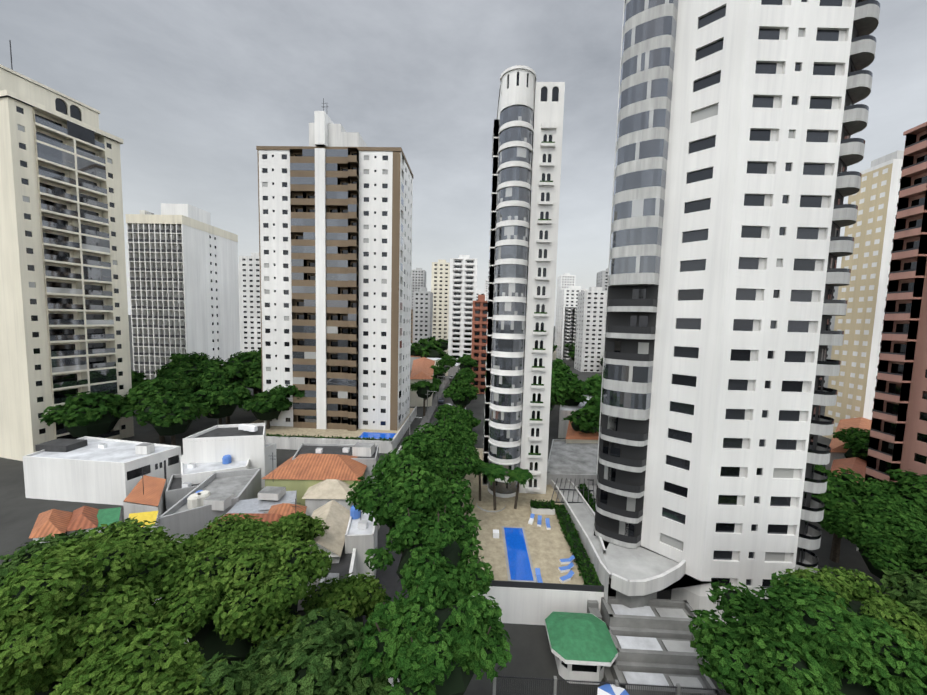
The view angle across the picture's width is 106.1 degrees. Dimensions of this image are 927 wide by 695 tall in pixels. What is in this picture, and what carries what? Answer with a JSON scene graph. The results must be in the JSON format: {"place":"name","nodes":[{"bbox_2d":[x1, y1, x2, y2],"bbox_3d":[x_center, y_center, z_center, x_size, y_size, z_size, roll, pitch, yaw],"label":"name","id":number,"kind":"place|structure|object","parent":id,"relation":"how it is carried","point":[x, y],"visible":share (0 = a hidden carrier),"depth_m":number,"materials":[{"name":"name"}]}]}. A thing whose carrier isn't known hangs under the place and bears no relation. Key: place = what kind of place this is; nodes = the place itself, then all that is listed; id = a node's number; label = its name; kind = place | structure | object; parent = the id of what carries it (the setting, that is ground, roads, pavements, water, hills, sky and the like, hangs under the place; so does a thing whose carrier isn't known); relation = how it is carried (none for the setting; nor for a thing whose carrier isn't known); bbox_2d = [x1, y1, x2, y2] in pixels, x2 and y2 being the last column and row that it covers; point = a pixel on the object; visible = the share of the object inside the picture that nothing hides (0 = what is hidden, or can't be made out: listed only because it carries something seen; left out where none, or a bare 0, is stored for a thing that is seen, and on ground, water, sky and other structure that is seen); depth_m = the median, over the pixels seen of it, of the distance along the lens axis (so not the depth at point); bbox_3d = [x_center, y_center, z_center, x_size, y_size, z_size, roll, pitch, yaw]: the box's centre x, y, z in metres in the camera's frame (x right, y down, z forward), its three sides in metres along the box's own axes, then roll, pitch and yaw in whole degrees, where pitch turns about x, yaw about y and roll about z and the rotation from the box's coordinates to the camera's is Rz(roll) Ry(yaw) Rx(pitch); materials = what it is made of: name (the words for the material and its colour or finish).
{"place":"outdoors","nodes":[
{"label":"outdoors","id":0,"kind":"place"},
{"bbox_2d":[0,328,465,685],"bbox_3d":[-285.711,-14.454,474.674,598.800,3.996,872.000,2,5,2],"label":"ground block","id":1,"kind":"structure","parent":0,"point":[20,512],"depth_m":54.97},
{"bbox_2d":[39,347,305,445],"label":"trees","id":2,"kind":"object","parent":1,"relation":"on","point":[179,393],"visible":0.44,"depth_m":74.50,"materials":[{"name":"green plant"}]},
{"bbox_2d":[23,423,401,611],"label":"low-rise houses","id":3,"kind":"structure","parent":1,"relation":"on","point":[85,469],"depth_m":49.49,"materials":[{"name":"white concrete"}]},
{"bbox_2d":[98,442,374,590],"bbox_3d":[-33.153,16.319,51.794,61.204,7.200,23.444,4,5,26],"label":"roof clutter","id":4,"kind":"object","parent":3,"relation":"on","point":[220,501],"visible":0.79,"depth_m":43.69,"materials":[{"name":"white plastic"}]},
{"bbox_2d":[217,358,453,481],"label":"street poles","id":5,"kind":"object","parent":1,"relation":"on","point":[427,394],"visible":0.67,"depth_m":97.17,"materials":[{"name":"concrete"}]},
{"bbox_2d":[410,357,434,406],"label":"house","id":6,"kind":"structure","parent":1,"relation":"on","point":[421,370],"depth_m":113.90,"materials":[{"name":"tile"}]},
{"bbox_2d":[413,287,432,344],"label":"tower","id":7,"kind":"structure","parent":1,"relation":"on","point":[422,311],"depth_m":235.03,"materials":[{"name":"white concrete"}]},
{"bbox_2d":[431,260,449,353],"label":"tower","id":8,"kind":"structure","parent":1,"relation":"on","point":[440,281],"depth_m":268.36,"materials":[{"name":"beige concrete"}]},
{"bbox_2d":[362,376,455,625],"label":"street","id":9,"kind":"structure","parent":0,"point":[389,578],"depth_m":42.21,"materials":[{"name":"grey asphalt"}]},
{"bbox_2d":[438,375,453,405],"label":"cars","id":10,"kind":"object","parent":9,"relation":"on","point":[440,400],"depth_m":118.75,"materials":[{"name":"grey metal"}]},
{"bbox_2d":[0,0,926,325],"label":"sky","id":11,"kind":"structure","parent":0,"point":[191,89],"materials":[{"name":"grey"}]},
{"bbox_2d":[476,290,486,300],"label":"block","id":12,"kind":"structure","parent":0,"point":[479,292],"depth_m":356.08,"materials":[{"name":"white concrete"}]},
{"bbox_2d":[485,280,487,300],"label":"building","id":13,"kind":"structure","parent":0,"point":[486,285],"depth_m":454.15,"materials":[{"name":"white concrete"}]},
{"bbox_2d":[128,315,910,694],"bbox_3d":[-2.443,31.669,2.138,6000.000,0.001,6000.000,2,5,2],"label":"ground","id":14,"kind":"structure","parent":0,"point":[532,657],"depth_m":34.92,"materials":[{"name":"grey asphalt"}]},
{"bbox_2d":[0,40,133,460],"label":"cream tower","id":15,"kind":"structure","parent":14,"relation":"on","point":[64,325],"depth_m":65.82,"materials":[{"name":"beige concrete"}]},
{"bbox_2d":[125,203,239,379],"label":"apartment tower","id":16,"kind":"structure","parent":14,"relation":"on","point":[183,276],"depth_m":106.61,"materials":[{"name":"grey"}]},
{"bbox_2d":[238,264,240,350],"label":"block","id":17,"kind":"structure","parent":14,"relation":"on","point":[239,307],"depth_m":264.40,"materials":[{"name":"white concrete"}]},
{"bbox_2d":[239,253,260,354],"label":"tower","id":18,"kind":"structure","parent":14,"relation":"on","point":[249,285],"depth_m":202.94,"materials":[{"name":"white concrete"}]},
{"bbox_2d":[249,98,416,452],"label":"tan tower","id":19,"kind":"structure","parent":14,"relation":"on","point":[335,203],"depth_m":79.57,"materials":[{"name":"white concrete"}]},
{"bbox_2d":[411,309,412,340],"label":"tower","id":20,"kind":"structure","parent":14,"relation":"on","point":[411,324],"depth_m":301.02,"materials":[{"name":"grey concrete"}]},
{"bbox_2d":[411,268,425,308],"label":"block","id":21,"kind":"structure","parent":14,"relation":"on","point":[418,280],"depth_m":377.43,"materials":[{"name":"white concrete"}]},
{"bbox_2d":[448,255,477,368],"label":"tower","id":22,"kind":"structure","parent":14,"relation":"on","point":[463,285],"depth_m":198.93,"materials":[{"name":"white concrete"}]},
{"bbox_2d":[0,511,926,694],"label":"trees","id":23,"kind":"object","parent":14,"relation":"on","point":[80,618],"visible":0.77,"depth_m":21.07,"materials":[{"name":"green plant"}]},
{"bbox_2d":[0,516,926,694],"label":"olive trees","id":24,"kind":"object","parent":14,"relation":"on","point":[316,654],"visible":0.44,"depth_m":17.77,"materials":[{"name":"green plant"}]},
{"bbox_2d":[471,295,487,393],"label":"brick tower","id":25,"kind":"structure","parent":14,"relation":"on","point":[479,329],"depth_m":150.20,"materials":[{"name":"red brick"}]},
{"bbox_2d":[410,341,556,375],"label":"houses","id":26,"kind":"structure","parent":14,"relation":"on","point":[453,370],"depth_m":180.42,"materials":[{"name":"ceramic"}]},
{"bbox_2d":[410,336,602,366],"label":"trees","id":27,"kind":"object","parent":14,"relation":"on","point":[431,348],"visible":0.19,"depth_m":197.79,"materials":[{"name":"green plant"}]},
{"bbox_2d":[563,307,576,359],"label":"balconies","id":28,"kind":"structure","parent":14,"relation":"on","point":[572,326],"depth_m":296.09,"materials":[{"name":"white concrete"}]},
{"bbox_2d":[556,286,588,359],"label":"block","id":29,"kind":"structure","parent":14,"relation":"on","point":[568,297],"depth_m":296.84,"materials":[{"name":"white concrete"}]},
{"bbox_2d":[545,611,617,684],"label":"gatehouse","id":30,"kind":"structure","parent":14,"relation":"on","point":[582,646],"depth_m":31.08,"materials":[{"name":"green concrete"}]},
{"bbox_2d":[461,448,719,694],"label":"pool terrace","id":31,"kind":"structure","parent":14,"relation":"on","point":[529,557],"depth_m":36.55,"materials":[{"name":"stone"}]},
{"bbox_2d":[265,433,602,594],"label":"hedge","id":32,"kind":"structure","parent":31,"relation":"on","point":[521,476],"depth_m":50.67,"materials":[{"name":"green plant"}]},
{"bbox_2d":[482,65,564,497],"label":"round tower","id":33,"kind":"structure","parent":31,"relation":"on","point":[526,169],"depth_m":54.48,"materials":[{"name":"white glass"}]},
{"bbox_2d":[574,287,606,371],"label":"tower","id":34,"kind":"structure","parent":14,"relation":"on","point":[591,318],"depth_m":227.14,"materials":[{"name":"white concrete"}]},
{"bbox_2d":[596,268,607,290],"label":"tower","id":35,"kind":"structure","parent":14,"relation":"on","point":[602,279],"depth_m":321.83,"materials":[{"name":"white concrete"}]},
{"bbox_2d":[493,675,725,694],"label":"fence gate","id":36,"kind":"structure","parent":14,"relation":"on","point":[677,687],"depth_m":28.80,"materials":[{"name":"grey"}]},
{"bbox_2d":[597,684,628,694],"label":"parasol","id":37,"kind":"object","parent":14,"relation":"on","point":[608,689],"visible":0.95,"depth_m":28.18,"materials":[{"name":"blue"}]},
{"bbox_2d":[345,418,926,694],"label":"trees","id":38,"kind":"object","parent":14,"relation":"on","point":[439,630],"visible":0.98,"depth_m":20.07,"materials":[{"name":"green plant"}]},
{"bbox_2d":[410,353,926,562],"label":"street trees","id":39,"kind":"object","parent":14,"relation":"on","point":[844,490],"visible":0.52,"depth_m":71.27,"materials":[{"name":"green plant"}]},
{"bbox_2d":[546,394,871,550],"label":"buildings","id":40,"kind":"structure","parent":14,"relation":"on","point":[573,455],"depth_m":70.88,"materials":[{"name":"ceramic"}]},
{"bbox_2d":[594,0,879,623],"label":"white tower","id":41,"kind":"structure","parent":14,"relation":"on","point":[738,150],"depth_m":35.42,"materials":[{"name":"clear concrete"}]},
{"bbox_2d":[823,150,903,438],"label":"cream tower","id":42,"kind":"structure","parent":14,"relation":"on","point":[871,230],"depth_m":93.54,"materials":[{"name":"beige concrete"}]},
{"bbox_2d":[865,122,926,482],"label":"pink tower","id":43,"kind":"structure","parent":14,"relation":"on","point":[898,436],"depth_m":51.45,"materials":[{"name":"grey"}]},
{"bbox_2d":[554,273,575,344],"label":"block","id":44,"kind":"structure","parent":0,"point":[565,280],"depth_m":411.20,"materials":[{"name":"white concrete"}]},
{"bbox_2d":[823,286,838,387],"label":"block","id":45,"kind":"structure","parent":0,"point":[832,324],"depth_m":160.49,"materials":[{"name":"white concrete"}]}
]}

